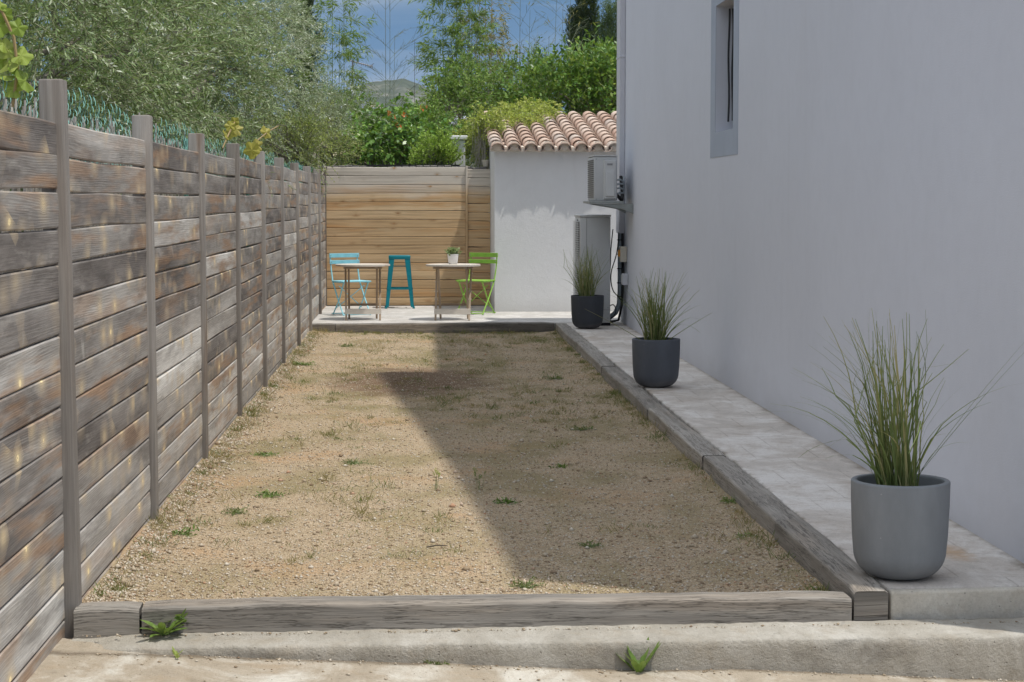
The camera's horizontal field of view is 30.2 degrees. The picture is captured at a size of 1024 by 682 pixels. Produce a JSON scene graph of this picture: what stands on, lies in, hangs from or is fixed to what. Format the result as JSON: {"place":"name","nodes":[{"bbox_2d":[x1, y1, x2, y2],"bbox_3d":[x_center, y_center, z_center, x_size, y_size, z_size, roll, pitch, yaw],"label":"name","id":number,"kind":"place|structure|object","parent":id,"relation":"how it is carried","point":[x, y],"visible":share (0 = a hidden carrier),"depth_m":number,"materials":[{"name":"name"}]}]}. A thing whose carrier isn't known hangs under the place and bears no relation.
{"place":"outdoors","nodes":[
{"label":"outdoors","id":0,"kind":"place"},
{"bbox_2d":[1,0,616,117],"label":"sky","id":1,"kind":"structure","parent":0,"point":[402,16],"materials":[{"name":"blue"}]},
{"bbox_2d":[211,78,475,166],"bbox_3d":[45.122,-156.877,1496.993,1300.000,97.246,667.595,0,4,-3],"label":"hills","id":2,"kind":"structure","parent":0,"point":[404,85],"depth_m":1373.08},
{"bbox_2d":[433,468,439,489],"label":"barley grass","id":3,"kind":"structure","parent":0,"point":[436,486],"depth_m":10.89,"materials":[{"name":"beige plant"}]},
{"bbox_2d":[82,326,829,605],"bbox_3d":[-0.583,0.481,15.690,3.160,0.063,16.475,0,4,-3],"label":"gravel court","id":4,"kind":"object","parent":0,"point":[580,505],"visible":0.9,"depth_m":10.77,"materials":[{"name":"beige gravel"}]},
{"bbox_2d":[166,524,198,536],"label":"weed","id":5,"kind":"object","parent":4,"relation":"on","point":[175,532],"visible":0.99,"depth_m":9.34,"materials":[{"name":"green plant"}]},
{"bbox_2d":[221,504,248,515],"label":"weed","id":6,"kind":"object","parent":4,"relation":"on","point":[234,510],"visible":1,"depth_m":10.06,"materials":[{"name":"green plant"}]},
{"bbox_2d":[250,451,278,456],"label":"weed","id":7,"kind":"object","parent":4,"relation":"on","point":[263,454],"visible":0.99,"depth_m":12.30,"materials":[{"name":"green plant"}]},
{"bbox_2d":[252,489,285,498],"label":"weed","id":8,"kind":"object","parent":4,"relation":"on","point":[266,494],"visible":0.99,"depth_m":10.63,"materials":[{"name":"green plant"}]},
{"bbox_2d":[293,361,314,365],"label":"weed","id":9,"kind":"object","parent":4,"relation":"on","point":[305,364],"visible":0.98,"depth_m":19.00,"materials":[{"name":"green plant"}]},
{"bbox_2d":[312,323,335,331],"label":"timber sleeper","id":10,"kind":"object","parent":4,"relation":"on","point":[328,326],"visible":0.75,"depth_m":23.81,"materials":[{"name":"grey wood"}]},
{"bbox_2d":[334,343,352,346],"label":"weed","id":11,"kind":"object","parent":4,"relation":"on","point":[351,344],"visible":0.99,"depth_m":21.65,"materials":[{"name":"green plant"}]},
{"bbox_2d":[341,458,374,465],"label":"weed","id":12,"kind":"object","parent":4,"relation":"on","point":[354,462],"visible":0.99,"depth_m":11.93,"materials":[{"name":"green plant"}]},
{"bbox_2d":[336,322,553,332],"bbox_3d":[-0.844,-0.122,23.968,2.752,0.222,0.181,0,4,-3],"label":"timber sleeper","id":13,"kind":"object","parent":4,"relation":"on","point":[474,327],"visible":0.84,"depth_m":23.89,"materials":[{"name":"grey wood"}]},
{"bbox_2d":[142,591,851,633],"bbox_3d":[-0.045,1.124,7.463,2.771,0.241,0.166,0,4,-5],"label":"timber sleeper","id":14,"kind":"object","parent":4,"relation":"on","point":[301,613],"visible":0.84,"depth_m":7.39,"materials":[{"name":"grey wood"}]},
{"bbox_2d":[492,496,521,504],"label":"weed","id":15,"kind":"object","parent":4,"relation":"on","point":[506,500],"visible":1,"depth_m":10.38,"materials":[{"name":"green plant"}]},
{"bbox_2d":[508,576,545,588],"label":"weed","id":16,"kind":"object","parent":4,"relation":"on","point":[527,585],"visible":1,"depth_m":8.12,"materials":[{"name":"green plant"}]},
{"bbox_2d":[540,374,563,379],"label":"weed","id":17,"kind":"object","parent":4,"relation":"on","point":[551,378],"visible":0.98,"depth_m":17.65,"materials":[{"name":"green plant"}]},
{"bbox_2d":[548,463,567,468],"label":"weed","id":18,"kind":"object","parent":4,"relation":"on","point":[562,466],"visible":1,"depth_m":11.78,"materials":[{"name":"green plant"}]},
{"bbox_2d":[555,323,585,349],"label":"timber sleeper","id":19,"kind":"object","parent":4,"relation":"on","point":[570,335],"visible":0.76,"depth_m":22.31,"materials":[{"name":"grey wood"}]},
{"bbox_2d":[564,425,594,430],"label":"weed","id":20,"kind":"object","parent":4,"relation":"on","point":[582,429],"visible":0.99,"depth_m":13.66,"materials":[{"name":"green plant"}]},
{"bbox_2d":[578,540,605,547],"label":"weed","id":21,"kind":"object","parent":4,"relation":"on","point":[590,545],"visible":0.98,"depth_m":9.07,"materials":[{"name":"green plant"}]},
{"bbox_2d":[575,340,614,373],"bbox_3d":[0.833,0.232,19.408,0.156,0.265,3.237,0,4,-3],"label":"timber sleeper","id":22,"kind":"object","parent":4,"relation":"on","point":[595,357],"visible":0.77,"depth_m":19.15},
{"bbox_2d":[601,366,663,419],"bbox_3d":[0.994,0.487,15.971,0.153,0.261,3.636,0,4,-3],"label":"timber sleeper","id":23,"kind":"object","parent":4,"relation":"on","point":[634,393],"visible":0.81,"depth_m":15.71,"materials":[{"name":"grey wood"}]},
{"bbox_2d":[648,408,725,469],"bbox_3d":[1.158,0.718,12.835,0.157,0.261,2.637,0,4,-3],"label":"timber sleeper","id":24,"kind":"object","parent":4,"relation":"on","point":[688,441],"visible":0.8,"depth_m":12.55,"materials":[{"name":"grey wood"}]},
{"bbox_2d":[720,496,735,503],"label":"weed","id":25,"kind":"object","parent":4,"relation":"on","point":[725,500],"visible":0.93,"depth_m":10.31,"materials":[{"name":"green plant"}]},
{"bbox_2d":[733,532,754,538],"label":"weed","id":26,"kind":"object","parent":4,"relation":"on","point":[738,534],"visible":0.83,"depth_m":9.32,"materials":[{"name":"green plant"}]},
{"bbox_2d":[703,456,800,535],"bbox_3d":[1.292,0.902,10.345,0.154,0.260,2.337,0,4,-3],"label":"timber sleeper","id":27,"kind":"object","parent":4,"relation":"on","point":[765,507],"visible":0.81,"depth_m":10.14,"materials":[{"name":"grey wood"}]},
{"bbox_2d":[774,519,887,620],"bbox_3d":[1.382,1.048,8.342,0.151,0.265,1.656,0,4,-3],"label":"timber sleeper","id":28,"kind":"object","parent":4,"relation":"on","point":[820,557],"visible":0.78,"depth_m":8.05,"materials":[{"name":"grey wood"}]},
{"bbox_2d":[312,306,621,330],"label":"terrace","id":29,"kind":"structure","parent":0,"point":[406,314],"depth_m":25.39,"materials":[{"name":"concrete"}]},
{"bbox_2d":[329,253,370,315],"bbox_3d":[-2.192,-0.770,25.707,0.444,0.830,0.441,-2,5,-30],"label":"bistro chair","id":30,"kind":"object","parent":29,"relation":"on","point":[337,255],"visible":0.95,"depth_m":25.75,"materials":[{"name":"blue metal"}]},
{"bbox_2d":[335,263,389,320],"bbox_3d":[-1.942,-0.636,24.705,0.710,0.729,0.707,0,4,-5],"label":"round table","id":31,"kind":"object","parent":29,"relation":"on","point":[349,266],"visible":1,"depth_m":24.56,"materials":[{"name":"brown wood"}]},
{"bbox_2d":[385,255,414,308],"bbox_3d":[-1.625,-0.860,27.414,0.434,0.761,0.434,0,4,-4],"label":"bar stool","id":32,"kind":"object","parent":29,"relation":"on","point":[407,258],"visible":0.99,"depth_m":27.24,"materials":[{"name":"teal metal"}]},
{"bbox_2d":[324,166,489,305],"bbox_3d":[-1.542,-1.544,27.965,2.443,2.070,0.110,0,4,-3],"label":"board fence","id":33,"kind":"object","parent":29,"relation":"on","point":[346,231],"visible":0.81,"depth_m":27.94,"materials":[{"name":"brown wood"}]},
{"bbox_2d":[426,263,479,320],"bbox_3d":[-0.765,-0.635,24.692,0.710,0.729,0.707,0,4,2],"label":"round table","id":34,"kind":"object","parent":29,"relation":"on","point":[440,311],"visible":1,"depth_m":24.55,"materials":[{"name":"brown wood"}]},
{"bbox_2d":[447,254,458,263],"bbox_3d":[-0.769,-1.068,24.700,0.148,0.129,0.148,0,4,-3],"label":"plant pot","id":35,"kind":"object","parent":34,"relation":"on","point":[452,258],"visible":1,"depth_m":24.65,"materials":[{"name":"white ceramic"}]},
{"bbox_2d":[443,247,461,255],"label":"plant","id":36,"kind":"object","parent":35,"relation":"on","point":[450,250],"visible":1,"depth_m":24.66,"materials":[{"name":"green plant"}]},
{"bbox_2d":[456,253,497,314],"bbox_3d":[-0.479,-0.787,25.940,0.444,0.830,0.441,2,5,27],"label":"bistro chair","id":37,"kind":"object","parent":29,"relation":"on","point":[471,260],"visible":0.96,"depth_m":25.99,"materials":[{"name":"green paint"}]},
{"bbox_2d":[484,111,617,311],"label":"shed","id":38,"kind":"structure","parent":29,"relation":"on","point":[538,185],"depth_m":26.43,"materials":[{"name":"paint"}]},
{"bbox_2d":[469,116,488,167],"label":"dry vine","id":39,"kind":"object","parent":38,"relation":"hanging from","point":[479,145],"visible":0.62,"depth_m":28.27,"materials":[{"name":"plant"}]},
{"bbox_2d":[452,96,566,212],"bbox_3d":[-0.023,-2.002,29.147,1.876,3.634,3.190,0,4,-3],"label":"creeper","id":40,"kind":"object","parent":38,"relation":"attached to","point":[526,113],"visible":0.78,"depth_m":28.61,"materials":[{"name":"green plant"}]},
{"bbox_2d":[472,467,486,488],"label":"barley grass","id":41,"kind":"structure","parent":0,"point":[478,477],"depth_m":10.87,"materials":[{"name":"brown plant"}]},
{"bbox_2d":[26,638,1023,681],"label":"paving","id":42,"kind":"structure","parent":0,"point":[55,666],"depth_m":6.98,"materials":[{"name":"beige concrete"}]},
{"bbox_2d":[172,647,183,658],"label":"weed","id":43,"kind":"object","parent":42,"relation":"on","point":[176,654],"visible":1,"depth_m":7.03,"materials":[{"name":"green plant"}]},
{"bbox_2d":[422,660,449,664],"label":"weed","id":44,"kind":"object","parent":42,"relation":"on","point":[437,663],"visible":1,"depth_m":7.12,"materials":[{"name":"green plant"}]},
{"bbox_2d":[63,621,1023,681],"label":"grit","id":45,"kind":"object","parent":42,"relation":"on","point":[329,660],"visible":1,"depth_m":7.16,"materials":[{"name":"gravel"}]},
{"bbox_2d":[619,637,661,672],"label":"dandelion","id":46,"kind":"object","parent":42,"relation":"on","point":[639,665],"visible":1,"depth_m":7.15,"materials":[{"name":"green plant"}]},
{"bbox_2d":[523,44,537,69],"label":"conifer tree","id":47,"kind":"object","parent":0,"point":[529,51],"visible":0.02,"depth_m":54.59,"materials":[{"name":"green plant"}]},
{"bbox_2d":[566,323,1023,605],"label":"path","id":48,"kind":"structure","parent":0,"point":[765,448],"depth_m":11.25,"materials":[{"name":"concrete"}]},
{"bbox_2d":[571,295,603,328],"bbox_3d":[0.915,-0.355,23.008,0.401,0.399,0.401,0,4,-3],"label":"planter","id":49,"kind":"object","parent":48,"relation":"on","point":[586,312],"visible":0.99,"depth_m":22.85,"materials":[{"name":"ceramic"}]},
{"bbox_2d":[563,244,610,295],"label":"ornamental grass","id":50,"kind":"object","parent":49,"relation":"in","point":[587,285],"depth_m":22.94,"materials":[{"name":"green plant"}]},
{"bbox_2d":[573,214,610,324],"bbox_3d":[1.000,-0.900,23.825,0.413,1.371,0.836,0,4,-3],"label":"utility cabinet","id":51,"kind":"object","parent":48,"relation":"on","point":[589,230],"visible":0.67,"depth_m":23.41,"materials":[{"name":"metal"}]},
{"bbox_2d":[632,337,679,386],"bbox_3d":[1.197,0.179,15.763,0.401,0.399,0.401,0,4,-3],"label":"planter","id":52,"kind":"object","parent":48,"relation":"on","point":[655,363],"visible":0.98,"depth_m":15.60,"materials":[{"name":"ceramic"}]},
{"bbox_2d":[601,268,712,339],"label":"ornamental grass","id":53,"kind":"object","parent":52,"relation":"in","point":[655,326],"depth_m":15.69,"materials":[{"name":"green plant"}]},
{"bbox_2d":[851,473,950,579],"bbox_3d":[1.592,0.767,7.784,0.401,0.399,0.401,0,4,-3],"label":"planter","id":54,"kind":"object","parent":48,"relation":"on","point":[899,532],"visible":0.96,"depth_m":7.62,"materials":[{"name":"ceramic"}]},
{"bbox_2d":[757,309,1021,485],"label":"ornamental grass","id":55,"kind":"object","parent":54,"relation":"in","point":[898,470],"depth_m":7.72,"materials":[{"name":"green plant"}]},
{"label":"ground","id":56,"kind":"structure","parent":0,"visible":0},
{"bbox_2d":[0,0,254,273],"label":"olive tree","id":57,"kind":"object","parent":56,"relation":"on","point":[92,35],"visible":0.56,"depth_m":13.21,"materials":[{"name":"green plant"}]},
{"bbox_2d":[0,87,312,311],"bbox_3d":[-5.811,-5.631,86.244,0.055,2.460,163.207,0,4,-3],"label":"reed screen","id":58,"kind":"object","parent":56,"relation":"on","point":[74,119],"visible":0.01,"depth_m":9.27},
{"bbox_2d":[0,77,314,264],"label":"chain link fence","id":59,"kind":"object","parent":56,"relation":"on","point":[185,143],"visible":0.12,"depth_m":9.42,"materials":[{"name":"green metal"}]},
{"bbox_2d":[0,0,33,106],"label":"grape vine","id":60,"kind":"object","parent":59,"relation":"attached to","point":[12,57],"visible":1,"depth_m":6.76,"materials":[{"name":"leaf"},{"name":"bark"},{"name":"green twig"}]},
{"bbox_2d":[222,117,242,148],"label":"grape vine","id":61,"kind":"object","parent":59,"relation":"attached to","point":[233,127],"visible":1,"depth_m":14.69,"materials":[{"name":"yellow plant"}]},
{"bbox_2d":[0,0,318,252],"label":"olive tree","id":62,"kind":"object","parent":56,"relation":"on","point":[247,49],"visible":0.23,"depth_m":19.59,"materials":[{"name":"green plant"}]},
{"bbox_2d":[0,79,325,681],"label":"board fence","id":63,"kind":"object","parent":56,"relation":"on","point":[131,382],"visible":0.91,"depth_m":8.56,"materials":[{"name":"wood"}]},
{"bbox_2d":[243,125,277,158],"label":"grape vine","id":64,"kind":"object","parent":63,"relation":"attached to","point":[253,149],"visible":1,"depth_m":15.46,"materials":[{"name":"yellow plant"}]},
{"bbox_2d":[40,0,390,220],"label":"olive tree","id":65,"kind":"object","parent":56,"relation":"on","point":[297,36],"visible":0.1,"depth_m":26.45,"materials":[{"name":"green plant"}]},
{"bbox_2d":[236,100,365,192],"bbox_3d":[-2.856,-1.748,26.906,1.695,3.441,4.674,1,4,13],"label":"flowering shrub","id":66,"kind":"object","parent":56,"relation":"on","point":[317,148],"visible":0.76,"depth_m":26.20,"materials":[{"name":"green plant"}]},
{"bbox_2d":[278,0,330,166],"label":"cypress tree","id":67,"kind":"object","parent":56,"relation":"on","point":[309,2],"visible":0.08,"depth_m":41.35,"materials":[{"name":"green plant"}]},
{"bbox_2d":[284,0,377,158],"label":"bamboo clump","id":68,"kind":"object","parent":56,"relation":"on","point":[348,41],"visible":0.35,"depth_m":35.65,"materials":[{"name":"green plant"}]},
{"bbox_2d":[295,79,366,165],"bbox_3d":[-2.873,-2.212,29.825,1.476,3.934,1.629,-3,5,-34],"label":"lavender shrub","id":69,"kind":"object","parent":56,"relation":"on","point":[339,107],"visible":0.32,"depth_m":29.55,"materials":[{"name":"green plant"}]},
{"bbox_2d":[302,74,391,162],"bbox_3d":[-2.814,-2.634,33.191,2.160,4.278,3.242,0,4,-3],"label":"blue flowering shrub","id":70,"kind":"object","parent":56,"relation":"on","point":[354,97],"visible":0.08,"depth_m":33.29,"materials":[{"name":"green plant"}]},
{"bbox_2d":[350,60,373,98],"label":"tv antenna","id":71,"kind":"object","parent":56,"relation":"on","point":[363,64],"visible":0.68,"depth_m":47.49,"materials":[{"name":"metal"}]},
{"bbox_2d":[335,0,439,119],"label":"bare bamboo","id":72,"kind":"object","parent":56,"relation":"on","point":[420,35],"visible":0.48,"depth_m":34.22,"materials":[{"name":"plant"}]},
{"bbox_2d":[314,90,469,166],"bbox_3d":[-1.978,-2.172,30.496,2.096,3.759,3.143,3,5,36],"label":"trumpet vine","id":73,"kind":"object","parent":56,"relation":"on","point":[383,139],"visible":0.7,"depth_m":29.97,"materials":[{"name":"green plant"}]},
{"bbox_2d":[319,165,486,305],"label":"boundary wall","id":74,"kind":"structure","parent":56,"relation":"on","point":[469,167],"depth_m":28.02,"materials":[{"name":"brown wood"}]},
{"bbox_2d":[482,160,488,166],"bbox_3d":[-0.394,-2.636,28.117,0.110,0.097,0.110,0,4,-3],"label":"flower pot","id":75,"kind":"object","parent":74,"relation":"on","point":[485,163],"visible":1,"depth_m":28.08,"materials":[{"name":"grey ceramic"}]},
{"bbox_2d":[349,160,459,305],"bbox_3d":[-1.650,-1.407,28.828,1.720,2.670,0.030,0,4,-3],"label":"railing","id":76,"kind":"object","parent":56,"relation":"on","point":[382,165],"visible":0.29,"depth_m":28.72,"materials":[{"name":"metal"}]},
{"bbox_2d":[410,43,419,102],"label":"bare bamboo","id":77,"kind":"object","parent":56,"relation":"on","point":[414,72],"visible":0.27,"depth_m":35.53,"materials":[{"name":"plant"}]},
{"bbox_2d":[407,127,463,305],"bbox_3d":[-1.184,-1.749,29.263,0.898,3.098,1.072,0,4,-3],"label":"box shrub","id":78,"kind":"object","parent":56,"relation":"on","point":[439,148],"visible":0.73,"depth_m":28.96,"materials":[{"name":"green plant"}]},
{"bbox_2d":[390,36,513,164],"bbox_3d":[-0.983,-2.988,33.558,1.824,4.932,4.231,1,4,15],"label":"viburnum","id":79,"kind":"object","parent":56,"relation":"on","point":[459,87],"visible":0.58,"depth_m":33.54,"materials":[{"name":"green plant"}]},
{"bbox_2d":[408,0,502,279],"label":"bamboo clump","id":80,"kind":"object","parent":56,"relation":"on","point":[425,48],"visible":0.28,"depth_m":36.48,"materials":[{"name":"green plant"}]},
{"bbox_2d":[451,135,466,166],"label":"pillar","id":81,"kind":"structure","parent":56,"relation":"on","point":[461,141],"depth_m":29.36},
{"bbox_2d":[464,120,481,166],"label":"dark shrub","id":82,"kind":"object","parent":56,"relation":"on","point":[469,153],"visible":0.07,"depth_m":30.32,"materials":[{"name":"green plant"}]},
{"bbox_2d":[449,0,526,165],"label":"bamboo clump","id":83,"kind":"object","parent":56,"relation":"on","point":[504,32],"visible":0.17,"depth_m":38.06,"materials":[{"name":"green plant"}]},
{"bbox_2d":[472,32,509,166],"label":"cedar tree","id":84,"kind":"object","parent":56,"relation":"on","point":[492,54],"visible":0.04,"depth_m":51.62,"materials":[{"name":"green plant"}]},
{"bbox_2d":[439,36,569,156],"bbox_3d":[-0.105,-3.227,35.941,2.282,5.065,4.386,1,4,18],"label":"shrub","id":85,"kind":"object","parent":56,"relation":"on","point":[506,67],"visible":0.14,"depth_m":35.47,"materials":[{"name":"green plant"}]},
{"bbox_2d":[468,0,566,162],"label":"bare bamboo","id":86,"kind":"object","parent":56,"relation":"on","point":[515,38],"visible":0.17,"depth_m":36.55,"materials":[{"name":"plant"}]},
{"bbox_2d":[72,618,1023,679],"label":"step","id":87,"kind":"object","parent":56,"relation":"on","point":[984,649],"visible":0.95,"depth_m":7.22,"materials":[{"name":"concrete"}]},
{"bbox_2d":[74,601,142,638],"bbox_3d":[-1.560,1.136,7.343,0.247,0.235,0.154,0,4,-5],"label":"timber sleeper","id":88,"kind":"object","parent":87,"relation":"on","point":[105,619],"visible":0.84,"depth_m":7.27,"materials":[{"name":"grey wood"}]},
{"bbox_2d":[140,618,187,636],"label":"weed","id":89,"kind":"object","parent":87,"relation":"on","point":[161,629],"visible":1,"depth_m":7.20,"materials":[{"name":"green plant"}]},
{"bbox_2d":[164,607,187,625],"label":"weed","id":90,"kind":"object","parent":87,"relation":"on","point":[177,617],"visible":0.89,"depth_m":7.26,"materials":[{"name":"green plant"}]},
{"bbox_2d":[511,0,599,108],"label":"bare bamboo","id":91,"kind":"object","parent":56,"relation":"on","point":[560,27],"visible":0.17,"depth_m":36.18,"materials":[{"name":"plant"}]},
{"bbox_2d":[497,23,616,116],"bbox_3d":[1.569,-3.295,34.469,4.370,5.413,2.874,-2,5,-30],"label":"glossy hedge","id":92,"kind":"object","parent":56,"relation":"on","point":[593,73],"visible":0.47,"depth_m":33.40,"materials":[{"name":"green plant"}]},
{"bbox_2d":[561,0,601,115],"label":"cypress tree","id":93,"kind":"object","parent":56,"relation":"on","point":[587,13],"visible":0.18,"depth_m":45.61,"materials":[{"name":"green plant"}]},
{"bbox_2d":[587,0,616,112],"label":"conifer tree","id":94,"kind":"object","parent":56,"relation":"on","point":[610,22],"visible":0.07,"depth_m":49.54,"materials":[{"name":"green plant"}]},
{"bbox_2d":[616,0,1023,562],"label":"white house","id":95,"kind":"structure","parent":56,"relation":"on","point":[793,172],"depth_m":11.54,"materials":[{"name":"white painted plaster"}]},
{"bbox_2d":[583,201,632,213],"bbox_3d":[1.170,-1.633,23.177,0.525,0.152,0.900,0,4,-3],"label":"wall bracket","id":96,"kind":"object","parent":95,"relation":"attached to","point":[623,208],"depth_m":22.75,"materials":[{"name":"grey metal"}]},
{"bbox_2d":[587,155,624,200],"bbox_3d":[1.181,-1.978,23.187,0.461,0.559,0.952,0,4,-3],"label":"air conditioner","id":97,"kind":"object","parent":96,"relation":"on","point":[602,178],"visible":1,"depth_m":22.75,"materials":[{"name":"white metal"}]},
{"bbox_2d":[610,229,623,322],"bbox_3d":[1.288,-0.816,23.826,0.233,1.178,0.273,0,4,-3],"label":"pipe run","id":98,"kind":"object","parent":95,"relation":"attached to","point":[620,293],"visible":0.81,"depth_m":23.83,"materials":[{"name":"black plastic"}]},
{"bbox_2d":[618,246,626,261],"bbox_3d":[1.366,-1.078,23.544,0.104,0.190,0.170,0,4,-3],"label":"junction box","id":99,"kind":"object","parent":95,"relation":"attached to","point":[622,253],"visible":1,"depth_m":23.46,"materials":[{"name":"beige plastic"}]},
{"bbox_2d":[621,273,627,284],"bbox_3d":[1.389,-0.762,23.418,0.073,0.140,0.130,0,4,-3],"label":"junction box","id":100,"kind":"object","parent":95,"relation":"attached to","point":[624,278],"visible":1,"depth_m":23.36,"materials":[{"name":"grey plastic"}]},
{"bbox_2d":[888,587,1023,619],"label":"path edge","id":101,"kind":"object","parent":56,"relation":"on","point":[964,603],"visible":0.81,"depth_m":7.56,"materials":[{"name":"beige concrete"}]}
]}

